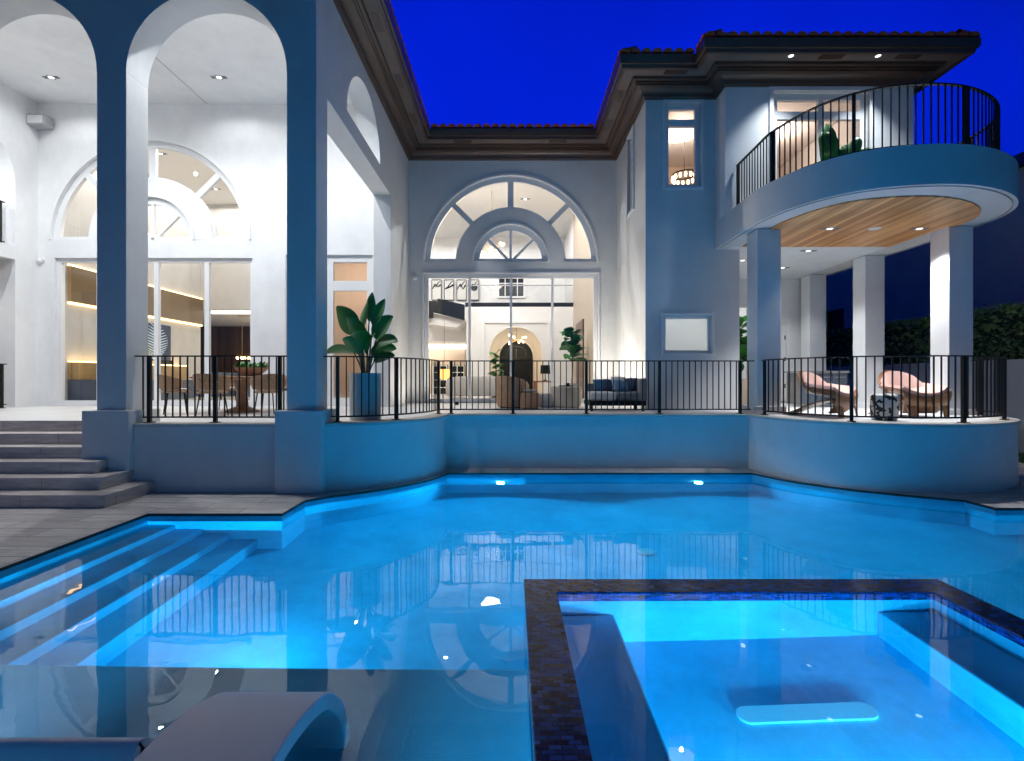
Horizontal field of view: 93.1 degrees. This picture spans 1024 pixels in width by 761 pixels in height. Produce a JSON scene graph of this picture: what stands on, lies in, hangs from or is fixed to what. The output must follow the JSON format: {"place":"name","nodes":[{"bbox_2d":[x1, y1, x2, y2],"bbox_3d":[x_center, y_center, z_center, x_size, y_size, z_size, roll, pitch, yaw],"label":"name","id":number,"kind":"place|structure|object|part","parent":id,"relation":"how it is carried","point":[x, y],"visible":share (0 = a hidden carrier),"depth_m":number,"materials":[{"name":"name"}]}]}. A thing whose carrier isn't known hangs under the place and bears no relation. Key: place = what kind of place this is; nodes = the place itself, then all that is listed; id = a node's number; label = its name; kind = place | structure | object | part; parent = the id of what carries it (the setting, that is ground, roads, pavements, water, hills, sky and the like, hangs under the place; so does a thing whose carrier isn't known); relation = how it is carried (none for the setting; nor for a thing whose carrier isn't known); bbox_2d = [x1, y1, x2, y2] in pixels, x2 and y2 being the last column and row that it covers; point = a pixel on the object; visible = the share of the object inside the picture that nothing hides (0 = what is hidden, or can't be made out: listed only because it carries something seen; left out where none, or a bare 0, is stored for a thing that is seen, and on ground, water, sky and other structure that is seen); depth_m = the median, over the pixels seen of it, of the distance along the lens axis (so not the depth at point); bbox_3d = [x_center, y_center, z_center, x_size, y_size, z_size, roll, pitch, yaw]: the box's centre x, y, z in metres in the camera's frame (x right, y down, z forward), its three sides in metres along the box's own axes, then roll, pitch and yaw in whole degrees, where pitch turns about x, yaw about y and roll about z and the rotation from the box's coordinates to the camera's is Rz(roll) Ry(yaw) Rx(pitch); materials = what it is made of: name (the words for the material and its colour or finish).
{"place":"outdoors","nodes":[
{"label":"outdoors","id":0,"kind":"place"},
{"bbox_2d":[436,365,447,393],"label":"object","id":1,"kind":"object","parent":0,"point":[441,380],"visible":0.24,"depth_m":22.58,"materials":[{"name":"white paint"}]},
{"bbox_2d":[440,369,449,379],"bbox_3d":[-2.620,-1.100,18.800,0.460,2.200,0.460,0,0,0],"label":"basket pendant","id":2,"kind":"object","parent":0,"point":[446,374],"visible":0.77,"depth_m":18.63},
{"bbox_2d":[453,365,464,376],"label":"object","id":3,"kind":"object","parent":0,"point":[457,370],"visible":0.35,"depth_m":22.58,"materials":[{"name":"white paint"}]},
{"bbox_2d":[0,478,1023,760],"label":"water","id":4,"kind":"structure","parent":0,"point":[396,624],"depth_m":4.38,"materials":[{"name":"blue liquid"}]},
{"bbox_2d":[0,466,1023,567],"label":"pool deck","id":5,"kind":"structure","parent":0,"point":[26,533],"depth_m":6.69,"materials":[{"name":"tile"}]},
{"bbox_2d":[0,421,154,507],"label":"stairs","id":6,"kind":"structure","parent":5,"relation":"on","point":[43,464],"depth_m":7.21,"materials":[{"name":"tile"}]},
{"bbox_2d":[0,0,1017,493],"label":"house","id":7,"kind":"structure","parent":5,"relation":"on","point":[242,176],"depth_m":11.41,"materials":[{"name":"paint"}]},
{"bbox_2d":[0,200,4,242],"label":"railing","id":8,"kind":"object","parent":7,"relation":"on","point":[1,202],"visible":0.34,"depth_m":11.86,"materials":[{"name":"black metal"}]},
{"bbox_2d":[27,114,53,129],"bbox_3d":[-12.080,-6.600,12.441,0.460,0.280,0.318,0,0,0],"label":"loudspeaker","id":9,"kind":"object","parent":7,"relation":"attached to","point":[40,121],"visible":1,"depth_m":12.31,"materials":[{"name":"grey plastic"}]},
{"bbox_2d":[37,257,43,262],"bbox_3d":[-12.200,-3.092,12.537,0.140,0.155,0.124,0,0,0],"label":"security camera","id":10,"kind":"object","parent":7,"relation":"attached to","point":[40,259],"visible":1,"depth_m":12.54,"materials":[{"name":"white paint"}]},
{"bbox_2d":[48,138,250,239],"bbox_3d":[-9.390,-4.937,12.717,5.250,2.636,0.325,0,0,0],"label":"arched window","id":11,"kind":"structure","parent":7,"relation":"in","point":[189,206],"depth_m":12.67,"materials":[{"name":"white paint"}]},
{"bbox_2d":[57,259,251,403],"bbox_3d":[-9.310,-1.255,12.730,5.138,3.808,0.100,0,0,0],"label":"sliding door","id":12,"kind":"structure","parent":7,"relation":"in","point":[60,262],"depth_m":12.68,"materials":[{"name":"white paint"}]},
{"bbox_2d":[148,323,170,360],"bbox_3d":[-11.958,-1.248,16.250,0.082,1.244,1.500,0,0,0],"label":"wall art","id":13,"kind":"object","parent":7,"relation":"attached to","point":[165,339],"depth_m":16.59,"materials":[{"name":"blue fabric"}]},
{"bbox_2d":[161,360,171,363],"bbox_3d":[-11.655,-0.585,16.250,0.070,0.130,0.700,0,0,0],"label":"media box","id":14,"kind":"object","parent":7,"relation":"on","point":[167,361],"visible":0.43,"depth_m":16.37,"materials":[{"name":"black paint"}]},
{"bbox_2d":[236,315,249,359],"bbox_3d":[-11.200,-1.778,20.500,0.890,1.865,0.170,0,0,0],"label":"globe pendant","id":15,"kind":"object","parent":7,"relation":"hanging from","point":[242,358],"visible":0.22,"depth_m":20.45,"materials":[{"name":"white glass"}]},
{"bbox_2d":[327,256,372,403],"bbox_3d":[-4.750,-1.295,12.730,2.258,3.888,0.100,0,0,0],"label":"window","id":16,"kind":"structure","parent":7,"relation":"in","point":[332,285],"depth_m":12.68,"materials":[{"name":"white paint"}]},
{"bbox_2d":[431,279,441,300],"bbox_3d":[-3.620,-4.300,23.295,0.480,1.000,0.110,0,0,0],"label":"framed picture","id":17,"kind":"object","parent":7,"relation":"attached to","point":[436,289],"visible":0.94,"depth_m":23.30,"materials":[{"name":"white paint"}]},
{"bbox_2d":[444,279,453,300],"bbox_3d":[-3.020,-4.300,23.295,0.480,1.000,0.111,0,0,0],"label":"framed picture","id":18,"kind":"object","parent":7,"relation":"attached to","point":[448,289],"visible":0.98,"depth_m":23.30,"materials":[{"name":"white paint"}]},
{"bbox_2d":[457,279,466,300],"bbox_3d":[-2.420,-4.300,23.297,0.480,1.000,0.105,0,0,0],"label":"framed picture","id":19,"kind":"object","parent":7,"relation":"attached to","point":[461,290],"visible":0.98,"depth_m":23.30,"materials":[{"name":"white paint"}]},
{"bbox_2d":[446,376,494,395],"bbox_3d":[-1.200,0.240,17.495,2.300,0.700,1.310,0,0,0],"label":"curved sofa","id":20,"kind":"object","parent":7,"relation":"on","point":[489,385],"visible":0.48,"depth_m":16.90,"materials":[{"name":"beige fabric"}]},
{"bbox_2d":[471,279,478,300],"bbox_3d":[-1.820,-4.300,23.295,0.480,1.000,0.110,0,0,0],"label":"framed picture","id":21,"kind":"object","parent":7,"relation":"attached to","point":[474,293],"visible":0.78,"depth_m":23.30,"materials":[{"name":"white paint"}]},
{"bbox_2d":[482,191,504,254],"bbox_3d":[-0.740,-5.692,17.623,0.957,2.316,0.943,0,0,0],"label":"chandelier","id":22,"kind":"object","parent":7,"relation":"hanging from","point":[491,248],"visible":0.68,"depth_m":17.59,"materials":[{"name":"white metal"}]},
{"bbox_2d":[487,349,503,396],"bbox_3d":[-0.612,-0.248,18.350,0.653,1.836,0.773,0,0,0],"label":"indoor tree","id":23,"kind":"object","parent":7,"relation":"on","point":[492,373],"visible":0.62,"depth_m":18.35,"materials":[{"name":"green plant"}]},
{"bbox_2d":[423,173,598,260],"bbox_3d":[-0.040,-4.767,14.417,5.170,2.596,0.325,0,0,0],"label":"arched window","id":24,"kind":"structure","parent":7,"relation":"in","point":[510,219],"depth_m":14.37,"materials":[{"name":"white paint"}]},
{"bbox_2d":[422,272,599,401],"bbox_3d":[-0.030,-1.250,14.367,5.220,3.840,0.225,0,0,0],"label":"sliding door","id":25,"kind":"structure","parent":7,"relation":"in","point":[596,328],"depth_m":14.38,"materials":[{"name":"paint"}]},
{"bbox_2d":[497,279,524,297],"bbox_3d":[-0.035,-4.500,23.340,1.330,1.160,0.120,0,0,0],"label":"window","id":26,"kind":"structure","parent":7,"relation":"in","point":[502,291],"depth_m":23.33,"materials":[{"name":"black paint"}]},
{"bbox_2d":[498,338,534,388],"bbox_3d":[0.200,-0.660,23.325,1.800,2.660,0.130,0,0,0],"label":"front door","id":27,"kind":"structure","parent":7,"relation":"in","point":[520,351],"depth_m":23.30,"materials":[{"name":"black paint"}]},
{"bbox_2d":[508,327,525,344],"bbox_3d":[0.244,-2.097,21.654,0.804,1.106,0.753,0,0,0],"label":"chandelier","id":28,"kind":"object","parent":7,"relation":"hanging from","point":[518,340],"visible":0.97,"depth_m":21.59,"materials":[{"name":"gold metal"}]},
{"bbox_2d":[533,381,550,388],"bbox_3d":[1.250,0.360,19.300,0.800,0.620,0.400,0,0,0],"label":"console table","id":29,"kind":"object","parent":7,"relation":"on","point":[534,384],"visible":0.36,"depth_m":19.12,"materials":[{"name":"brown wood"}]},
{"bbox_2d":[540,365,549,380],"bbox_3d":[1.320,-0.260,19.300,0.400,0.620,0.400,0,0,0],"label":"table lamp","id":30,"kind":"object","parent":29,"relation":"on","point":[545,369],"visible":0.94,"depth_m":19.13,"materials":[{"name":"black paint"}]},
{"bbox_2d":[559,327,586,385],"bbox_3d":[2.101,-0.543,16.442,1.114,2.426,0.912,0,0,-23],"label":"indoor tree","id":31,"kind":"object","parent":7,"relation":"on","point":[572,347],"visible":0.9,"depth_m":16.32,"materials":[{"name":"green plant"}]},
{"bbox_2d":[576,319,583,397],"bbox_3d":[2.525,-0.740,18.100,0.050,2.820,1.800,0,0,0],"label":"interior door","id":32,"kind":"structure","parent":7,"relation":"in","point":[580,325],"depth_m":17.46,"materials":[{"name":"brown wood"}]},
{"bbox_2d":[626,124,634,217],"bbox_3d":[3.138,-5.355,12.550,0.205,2.130,0.720,0,0,0],"label":"window","id":33,"kind":"structure","parent":7,"relation":"in","point":[632,131],"depth_m":12.68,"materials":[{"name":"paint"}]},
{"bbox_2d":[671,136,693,183],"bbox_3d":[4.720,-6.070,13.300,0.690,1.260,0.674,0,0,0],"label":"ring chandelier","id":34,"kind":"object","parent":7,"relation":"hanging from","point":[680,174],"visible":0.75,"depth_m":13.29,"materials":[{"name":"black paint"}]},
{"bbox_2d":[663,99,703,189],"bbox_3d":[3.950,-5.410,11.267,0.940,2.060,0.225,0,0,0],"label":"window","id":35,"kind":"structure","parent":7,"relation":"in","point":[668,123],"depth_m":11.28,"materials":[{"name":"paint"}]},
{"bbox_2d":[662,313,714,354],"bbox_3d":[4.060,-1.050,11.267,1.220,0.980,0.225,0,0,0],"label":"window","id":36,"kind":"structure","parent":7,"relation":"in","point":[681,335],"depth_m":11.33,"materials":[{"name":"paint"}]},
{"bbox_2d":[740,305,746,377],"bbox_3d":[6.425,-0.800,14.630,1.448,2.898,0.100,0,0,0],"label":"window","id":37,"kind":"structure","parent":7,"relation":"in","point":[741,306],"depth_m":14.63,"materials":[{"name":"white paint"}]},
{"bbox_2d":[781,319,790,401],"bbox_3d":[7.850,-0.575,14.545,0.940,2.490,0.150,0,0,0],"label":"door","id":38,"kind":"structure","parent":7,"relation":"in","point":[785,323],"depth_m":14.55,"materials":[{"name":"white paint"}]},
{"bbox_2d":[769,86,873,182],"bbox_3d":[6.810,-4.992,10.767,2.300,2.895,0.225,0,0,0],"label":"balcony door","id":39,"kind":"structure","parent":7,"relation":"in","point":[774,116],"depth_m":10.78,"materials":[{"name":"white paint"}]},
{"bbox_2d":[818,123,869,160],"bbox_3d":[6.665,-4.392,9.750,1.069,1.515,0.520,0,0,0],"label":"cactus","id":40,"kind":"object","parent":7,"relation":"on","point":[843,149],"visible":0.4,"depth_m":9.64,"materials":[{"name":"green plant"}]},
{"bbox_2d":[736,82,999,204],"bbox_3d":[6.912,-4.170,9.177,4.096,1.070,2.988,0,0,0],"label":"railing","id":41,"kind":"object","parent":7,"relation":"on","point":[992,133],"visible":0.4,"depth_m":7.97,"materials":[{"name":"black metal"}]},
{"bbox_2d":[0,403,1020,492],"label":"terrace","id":42,"kind":"structure","parent":5,"relation":"on","point":[930,455],"depth_m":8.14,"materials":[{"name":"tile"}]},
{"bbox_2d":[0,363,6,407],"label":"railing","id":43,"kind":"object","parent":42,"relation":"on","point":[2,404],"visible":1,"depth_m":11.64,"materials":[{"name":"black metal"}]},
{"bbox_2d":[159,374,190,414],"bbox_3d":[-6.774,0.291,9.736,0.575,0.802,0.630,0,0,-31],"label":"wicker chair","id":44,"kind":"object","parent":42,"relation":"on","point":[169,385],"visible":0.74,"depth_m":9.52,"materials":[{"name":"brown wicker"}]},
{"bbox_2d":[135,355,286,422],"bbox_3d":[-4.760,0.151,7.740,2.480,1.070,0.120,0,0,0],"label":"railing","id":45,"kind":"object","parent":42,"relation":"on","point":[149,416],"visible":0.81,"depth_m":7.73,"materials":[{"name":"black metal"}]},
{"bbox_2d":[192,374,230,414],"bbox_3d":[-5.650,0.291,9.123,0.630,0.802,0.575,0,0,0],"label":"wicker chair","id":46,"kind":"object","parent":42,"relation":"on","point":[206,383],"visible":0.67,"depth_m":8.95,"materials":[{"name":"brown wicker"}]},
{"bbox_2d":[196,373,237,399],"bbox_3d":[-8.266,0.241,13.579,0.760,0.861,0.820,0,0,31],"label":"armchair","id":47,"kind":"object","parent":42,"relation":"on","point":[229,392],"visible":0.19,"depth_m":13.44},
{"bbox_2d":[218,375,241,409],"bbox_3d":[-6.619,0.291,11.219,0.575,0.802,0.630,0,0,45],"label":"wicker chair","id":48,"kind":"object","parent":42,"relation":"on","point":[234,389],"visible":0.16,"depth_m":11.16,"materials":[{"name":"brown wicker"}]},
{"bbox_2d":[189,376,286,412],"bbox_3d":[-5.750,0.312,10.350,1.900,0.755,1.900,0,0,0],"label":"dining table","id":49,"kind":"object","parent":42,"relation":"on","point":[242,396],"visible":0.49,"depth_m":10.22,"materials":[{"name":"brown wood"}]},
{"bbox_2d":[234,361,267,375],"bbox_3d":[-5.556,-0.230,10.351,0.705,0.330,0.667,0,0,-22],"label":"bowl","id":50,"kind":"object","parent":49,"relation":"on","point":[250,368],"visible":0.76,"depth_m":10.17,"materials":[{"name":"brown wood"}]},
{"bbox_2d":[250,374,285,413],"bbox_3d":[-4.730,0.291,9.432,0.575,0.802,0.630,0,0,42],"label":"wicker chair","id":51,"kind":"object","parent":42,"relation":"on","point":[265,383],"visible":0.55,"depth_m":9.22,"materials":[{"name":"brown wicker"}]},
{"bbox_2d":[327,293,397,420],"bbox_3d":[-2.572,-0.429,8.290,1.196,2.238,0.739,0,0,25],"label":"potted plant","id":52,"kind":"object","parent":42,"relation":"on","point":[358,340],"visible":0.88,"depth_m":8.28,"materials":[{"name":"green plant"}]},
{"bbox_2d":[496,376,528,407],"bbox_3d":[-0.026,0.300,11.864,0.840,0.780,0.750,0,0,36],"label":"barrel chair","id":53,"kind":"object","parent":42,"relation":"on","point":[504,390],"visible":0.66,"depth_m":11.54,"materials":[{"name":"fabric"}]},
{"bbox_2d":[520,389,539,408],"bbox_3d":[0.420,0.458,11.650,0.500,0.465,0.500,0,0,0],"label":"ottoman","id":54,"kind":"object","parent":42,"relation":"on","point":[535,399],"visible":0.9,"depth_m":11.46,"materials":[{"name":"fabric"}]},
{"bbox_2d":[323,356,754,421],"bbox_3d":[0.728,0.151,9.517,8.138,1.070,1.616,0,0,-14],"label":"railing","id":55,"kind":"object","parent":42,"relation":"on","point":[396,414],"visible":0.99,"depth_m":9.72,"materials":[{"name":"black metal"}]},
{"bbox_2d":[539,386,581,407],"bbox_3d":[1.160,0.430,12.100,1.180,0.520,0.800,0,0,0],"label":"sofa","id":56,"kind":"object","parent":42,"relation":"on","point":[563,397],"visible":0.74,"depth_m":11.80,"materials":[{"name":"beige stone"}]},
{"bbox_2d":[584,378,646,410],"bbox_3d":[2.320,0.330,10.960,1.280,0.720,0.820,0,0,0],"label":"outdoor sofa","id":57,"kind":"object","parent":42,"relation":"on","point":[616,396],"visible":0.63,"depth_m":10.57,"materials":[{"name":"black paint"}]},
{"bbox_2d":[593,379,603,390],"bbox_3d":[2.000,0.130,11.120,0.300,0.300,0.144,0,-21,-17],"label":"pillow","id":58,"kind":"object","parent":57,"relation":"on","point":[598,384],"visible":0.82,"depth_m":11.05,"materials":[{"name":"blue fabric"}]},
{"bbox_2d":[603,379,614,391],"bbox_3d":[2.220,0.130,11.100,0.300,0.300,0.144,6,-21,6],"label":"pillow","id":59,"kind":"object","parent":57,"relation":"on","point":[610,387],"visible":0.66,"depth_m":11.04,"materials":[{"name":"blue fabric"}]},
{"bbox_2d":[611,376,623,390],"bbox_3d":[2.440,0.090,11.080,0.360,0.360,0.173,0,-24,-6],"label":"pillow","id":60,"kind":"object","parent":57,"relation":"on","point":[617,378],"visible":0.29,"depth_m":11.04,"materials":[{"name":"beige fabric"}]},
{"bbox_2d":[614,380,628,391],"bbox_3d":[2.450,0.170,10.850,0.360,0.360,0.173,12,-43,-22],"label":"pillow","id":61,"kind":"object","parent":57,"relation":"on","point":[616,384],"visible":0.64,"depth_m":10.76,"materials":[{"name":"blue fabric"}]},
{"bbox_2d":[626,378,637,390],"bbox_3d":[2.680,0.110,10.950,0.320,0.320,0.154,0,-21,40],"label":"pillow","id":62,"kind":"object","parent":57,"relation":"on","point":[633,384],"visible":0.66,"depth_m":10.86,"materials":[{"name":"blue fabric"}]},
{"bbox_2d":[740,315,746,404],"bbox_3d":[6.321,-0.551,13.508,1.077,2.482,0.902,0,0,0],"label":"indoor tree","id":63,"kind":"object","parent":42,"relation":"on","point":[743,346],"visible":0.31,"depth_m":13.30,"materials":[{"name":"green plant"}]},
{"bbox_2d":[784,371,848,403],"bbox_3d":[7.885,0.205,12.600,1.270,0.850,0.700,0,0,0],"label":"outdoor cabinet","id":64,"kind":"object","parent":42,"relation":"on","point":[843,377],"visible":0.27,"depth_m":12.27,"materials":[{"name":"grey"}]},
{"bbox_3d":[7.515,0.225,12.275,0.370,0.730,0.050,0,0,0],"label":"door","id":65,"kind":"part","parent":64,"relation":"part of","materials":[{"name":"metal"}]},
{"bbox_3d":[7.905,0.225,12.275,0.370,0.730,0.050,0,0,0],"label":"door","id":66,"kind":"part","parent":64,"relation":"part of","materials":[{"name":"metal"}]},
{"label":"door","id":67,"kind":"part","parent":64,"relation":"part of","materials":[{"name":"metal"}]},
{"bbox_2d":[782,371,855,418],"bbox_3d":[5.811,0.267,9.203,0.942,0.861,1.116,0,0,-34],"label":"lounge chair","id":68,"kind":"object","parent":42,"relation":"on","point":[844,398],"visible":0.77,"depth_m":8.90,"materials":[{"name":"wood"}]},
{"bbox_2d":[870,393,898,420],"bbox_3d":[6.350,0.463,8.280,0.400,0.455,0.400,0,0,0],"label":"stool","id":69,"kind":"object","parent":42,"relation":"on","point":[879,404],"visible":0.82,"depth_m":8.13,"materials":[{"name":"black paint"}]},
{"bbox_2d":[761,355,1009,422],"bbox_3d":[6.923,0.151,8.624,4.211,1.070,2.049,0,0,0],"label":"railing","id":70,"kind":"object","parent":42,"relation":"on","point":[1000,385],"visible":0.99,"depth_m":7.88,"materials":[{"name":"black metal"}]},
{"bbox_2d":[868,370,951,416],"bbox_3d":[7.411,0.259,9.176,0.959,0.877,1.136,0,0,-4],"label":"lounge chair","id":71,"kind":"object","parent":42,"relation":"on","point":[896,387],"visible":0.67,"depth_m":8.76,"materials":[{"name":"wood"}]},
{"bbox_2d":[0,473,1023,578],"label":"swimming pool","id":72,"kind":"structure","parent":5,"relation":"in","point":[22,564],"depth_m":7.22,"materials":[{"name":"paint"}]},
{"bbox_2d":[0,737,153,760],"bbox_3d":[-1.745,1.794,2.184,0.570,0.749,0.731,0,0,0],"label":"pool lounger","id":73,"kind":"object","parent":72,"relation":"on","point":[72,748],"visible":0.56,"depth_m":1.89,"materials":[{"name":"plastic"}]},
{"bbox_2d":[133,692,346,760],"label":"pool lounger","id":74,"kind":"object","parent":72,"relation":"on","point":[247,726],"visible":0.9,"depth_m":2.03,"materials":[{"name":"plastic"}]},
{"bbox_2d":[524,579,1023,760],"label":"hot tub","id":75,"kind":"object","parent":72,"relation":"in","point":[559,730],"visible":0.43,"depth_m":3.79,"materials":[{"name":"tile"}]},
{"bbox_2d":[669,128,693,142],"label":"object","id":76,"kind":"object","parent":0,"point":[676,135],"visible":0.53,"depth_m":13.23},
{"bbox_2d":[390,0,1023,155],"label":"sky","id":77,"kind":"structure","parent":0,"point":[473,62],"materials":[{"name":"blue"}]},
{"bbox_2d":[557,593,1023,760],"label":"spa water","id":78,"kind":"structure","parent":0,"point":[796,677],"depth_m":3.01,"materials":[{"name":"blue liquid"}]},
{"bbox_2d":[826,151,1023,331],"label":"neighbouring house","id":79,"kind":"structure","parent":0,"point":[998,261],"depth_m":16.83,"materials":[{"name":"painted stucco"},{"name":"wood"}]},
{"bbox_2d":[828,309,843,330],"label":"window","id":80,"kind":"structure","parent":79,"relation":"in","point":[835,318],"depth_m":24.23,"materials":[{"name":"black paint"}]},
{"bbox_2d":[1018,450,1023,462],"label":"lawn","id":81,"kind":"structure","parent":0,"point":[1020,457],"depth_m":10.76,"materials":[{"name":"green plant"}]},
{"label":"ground","id":82,"kind":"structure","parent":0,"visible":0},
{"bbox_2d":[826,301,1023,366],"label":"hedge","id":83,"kind":"object","parent":82,"relation":"on","point":[999,331],"visible":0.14,"depth_m":14.29,"materials":[{"name":"green plant"}]},
{"bbox_2d":[826,359,1023,452],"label":"garden wall","id":84,"kind":"structure","parent":82,"relation":"on","point":[1015,388],"depth_m":11.71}
]}

